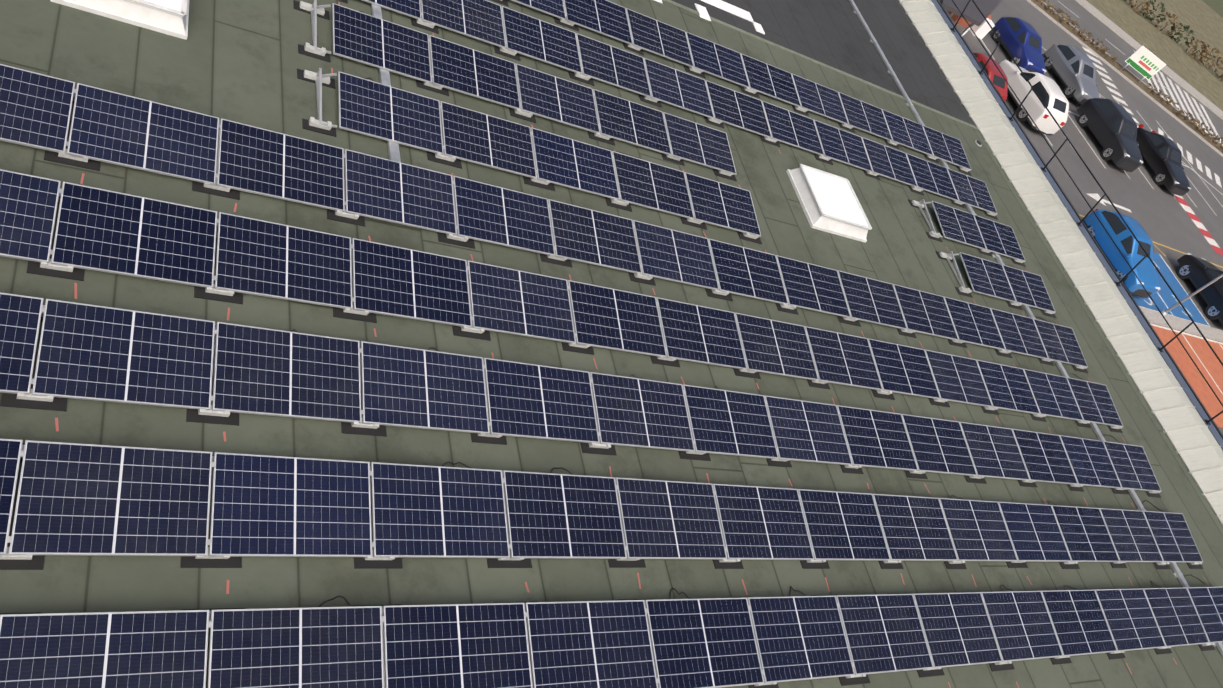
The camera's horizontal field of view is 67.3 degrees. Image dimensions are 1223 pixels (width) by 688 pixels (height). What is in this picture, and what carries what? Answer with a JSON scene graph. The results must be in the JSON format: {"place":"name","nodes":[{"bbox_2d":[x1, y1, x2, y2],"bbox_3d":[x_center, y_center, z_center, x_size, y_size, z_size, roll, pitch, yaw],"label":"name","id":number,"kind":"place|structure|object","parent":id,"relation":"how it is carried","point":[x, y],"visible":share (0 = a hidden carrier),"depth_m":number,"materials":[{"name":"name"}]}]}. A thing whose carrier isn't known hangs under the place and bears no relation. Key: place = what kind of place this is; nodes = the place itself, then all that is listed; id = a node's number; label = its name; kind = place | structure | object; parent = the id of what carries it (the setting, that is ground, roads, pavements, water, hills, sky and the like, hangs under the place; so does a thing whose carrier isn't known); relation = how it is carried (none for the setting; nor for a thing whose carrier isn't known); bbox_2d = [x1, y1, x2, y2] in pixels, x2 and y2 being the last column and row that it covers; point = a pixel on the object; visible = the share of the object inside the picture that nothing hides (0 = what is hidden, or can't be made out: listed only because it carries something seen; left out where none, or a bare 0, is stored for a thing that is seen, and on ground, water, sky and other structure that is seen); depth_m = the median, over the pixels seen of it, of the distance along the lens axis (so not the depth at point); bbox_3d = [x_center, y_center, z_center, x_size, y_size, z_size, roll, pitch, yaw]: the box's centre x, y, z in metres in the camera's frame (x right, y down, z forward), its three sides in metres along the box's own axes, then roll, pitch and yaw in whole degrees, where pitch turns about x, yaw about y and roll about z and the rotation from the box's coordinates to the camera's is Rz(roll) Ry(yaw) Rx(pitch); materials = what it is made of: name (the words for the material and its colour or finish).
{"place":"outdoors","nodes":[
{"label":"outdoors","id":0,"kind":"place"},
{"bbox_2d":[0,0,1222,687],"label":"green roof","id":1,"kind":"structure","parent":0,"point":[238,60],"depth_m":14.23,"materials":[{"name":"concrete"}]},
{"bbox_2d":[50,0,188,39],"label":"skylight","id":2,"kind":"object","parent":1,"relation":"on","point":[168,17],"visible":1,"depth_m":13.29,"materials":[{"name":"white plastic"}]},
{"bbox_2d":[0,0,1214,687],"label":"panel mounting brackets","id":3,"kind":"object","parent":1,"relation":"on","point":[60,404],"visible":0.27,"depth_m":14.28,"materials":[{"name":"grey metal"}]},
{"bbox_2d":[0,0,1222,687],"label":"solar panels","id":4,"kind":"object","parent":3,"relation":"on","point":[94,500],"visible":0.98,"depth_m":13.28,"materials":[{"name":"blue glass"}]},
{"bbox_2d":[55,2,1208,687],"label":"spray marks","id":5,"kind":"object","parent":1,"relation":"on","point":[597,368],"visible":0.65,"depth_m":13.26,"materials":[{"name":"red"}]},
{"bbox_2d":[286,11,1204,606],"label":"roof cables","id":6,"kind":"object","parent":1,"relation":"on","point":[790,587],"visible":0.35,"depth_m":13.65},
{"bbox_2d":[371,0,1222,656],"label":"cable trays","id":7,"kind":"object","parent":1,"relation":"on","point":[393,146],"visible":0.31,"depth_m":21.82,"materials":[{"name":"silver metal"}]},
{"bbox_2d":[786,164,871,241],"bbox_3d":[5.067,-3.290,21.151,1.750,0.395,1.750,9,51,-32],"label":"skylight","id":8,"kind":"object","parent":1,"relation":"on","point":[829,202],"visible":1,"depth_m":20.87,"materials":[{"name":"white plastic"}]},
{"bbox_2d":[899,0,1222,525],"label":"parapet","id":9,"kind":"structure","parent":1,"relation":"on","point":[1195,444],"depth_m":26.90,"materials":[{"name":"white concrete"}]},
{"bbox_2d":[663,0,978,129],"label":"roof edge","id":10,"kind":"object","parent":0,"point":[806,57],"visible":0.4,"depth_m":26.00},
{"bbox_2d":[672,0,975,125],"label":"dark roof","id":11,"kind":"structure","parent":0,"point":[833,33],"depth_m":28.70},
{"bbox_2d":[654,0,764,34],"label":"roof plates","id":12,"kind":"object","parent":11,"relation":"on","point":[727,7],"visible":1,"depth_m":24.92,"materials":[{"name":"white metal"}]},
{"bbox_2d":[975,140,981,146],"bbox_3d":[11.673,-6.388,29.171,0.280,0.060,0.280,9,51,-32],"label":"roof drain","id":13,"kind":"object","parent":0,"point":[978,143],"visible":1,"depth_m":29.11,"materials":[{"name":"grey metal"}]},
{"bbox_2d":[939,0,1222,433],"bbox_3d":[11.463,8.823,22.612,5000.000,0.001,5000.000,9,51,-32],"label":"ground","id":14,"kind":"structure","parent":0,"point":[1159,214],"depth_m":52.46,"materials":[{"name":"grey asphalt"}]},
{"bbox_2d":[940,0,1001,38],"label":"entrance canopy","id":15,"kind":"object","parent":14,"relation":"on","point":[977,22],"visible":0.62,"depth_m":44.09,"materials":[{"name":"grey"}]},
{"bbox_2d":[973,52,1007,100],"bbox_3d":[18.131,-13.570,45.621,2.168,1.768,3.930,9,51,-32],"label":"red car","id":16,"kind":"object","parent":14,"relation":"on","point":[995,77],"visible":0.19,"depth_m":44.52,"materials":[{"name":"red paint"}]},
{"bbox_2d":[992,17,1045,73],"bbox_3d":[23.833,-17.296,53.209,2.187,1.787,3.971,9,51,-32],"label":"blue hatchback car","id":17,"kind":"object","parent":14,"relation":"on","point":[1021,39],"visible":0.88,"depth_m":52.59,"materials":[{"name":"blue paint"}]},
{"bbox_2d":[999,59,1068,135],"bbox_3d":[22.058,-13.184,48.115,2.336,2.056,4.550,9,51,-32],"label":"white suv","id":18,"kind":"object","parent":14,"relation":"on","point":[1051,95],"visible":0.9,"depth_m":47.04,"materials":[{"name":"white paint"}]},
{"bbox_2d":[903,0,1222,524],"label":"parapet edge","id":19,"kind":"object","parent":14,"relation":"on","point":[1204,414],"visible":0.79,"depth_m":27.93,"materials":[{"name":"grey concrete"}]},
{"bbox_2d":[951,0,1222,424],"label":"guard rail","id":20,"kind":"object","parent":19,"relation":"on","point":[1134,267],"visible":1,"depth_m":27.45,"materials":[{"name":"grey metal"}]},
{"bbox_2d":[1043,44,1099,104],"bbox_3d":[28.105,-16.334,55.589,2.342,1.936,4.294,9,51,-32],"label":"grey hatchback car","id":21,"kind":"object","parent":14,"relation":"on","point":[1073,68],"visible":0.92,"depth_m":54.92,"materials":[{"name":"grey paint"}]},
{"bbox_2d":[981,39,1222,427],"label":"car park markings","id":22,"kind":"object","parent":14,"relation":"on","point":[1204,357],"visible":0.33,"depth_m":42.53,"materials":[{"name":"white paint"}]},
{"bbox_2d":[1077,98,1142,171],"bbox_3d":[28.582,-12.031,52.182,2.336,2.056,4.550,9,51,-32],"label":"black car","id":23,"kind":"object","parent":14,"relation":"on","point":[1111,125],"visible":1,"depth_m":51.49,"materials":[{"name":"grey paint"}]},
{"bbox_2d":[1083,209,1159,297],"bbox_3d":[23.253,-4.212,41.480,2.323,1.917,4.253,9,51,-32],"label":"car","id":24,"kind":"object","parent":14,"relation":"on","point":[1124,240],"visible":0.94,"depth_m":40.82,"materials":[{"name":"blue paint"}]},
{"bbox_2d":[1035,0,1222,150],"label":"verge shrubs","id":25,"kind":"object","parent":14,"relation":"on","point":[1105,49],"visible":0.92,"depth_m":67.23,"materials":[{"name":"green plant"}]},
{"bbox_2d":[1136,124,1190,195],"bbox_3d":[33.093,-11.105,55.087,2.292,1.787,4.700,9,51,-32],"label":"black sedan car","id":26,"kind":"object","parent":14,"relation":"on","point":[1161,154],"visible":0.94,"depth_m":54.37,"materials":[{"name":"black paint"}]},
{"bbox_2d":[1124,0,1222,80],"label":"hedge","id":27,"kind":"object","parent":14,"relation":"on","point":[1205,52],"visible":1,"depth_m":85.96,"materials":[{"name":"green plant"}]},
{"bbox_2d":[1139,306,1222,341],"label":"kerb island","id":28,"kind":"structure","parent":14,"relation":"on","point":[1174,322],"depth_m":42.16,"materials":[{"name":"concrete"}]},
{"bbox_2d":[1161,274,1222,315],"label":"lamp post","id":29,"kind":"object","parent":14,"relation":"on","point":[1164,312],"visible":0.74,"depth_m":40.77,"materials":[{"name":"grey metal"}]},
{"bbox_2d":[1176,253,1222,325],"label":"black car","id":30,"kind":"object","parent":14,"relation":"on","point":[1198,272],"visible":0.96,"depth_m":45.26,"materials":[{"name":"black paint"}]},
{"bbox_2d":[1026,0,1222,156],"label":"road and verge","id":31,"kind":"structure","parent":0,"point":[1123,30],"depth_m":77.55,"materials":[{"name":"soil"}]},
{"bbox_2d":[1121,46,1165,82],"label":"sign board","id":32,"kind":"object","parent":31,"relation":"on","point":[1146,63],"visible":1,"depth_m":66.56,"materials":[{"name":"white metal"}]}
]}

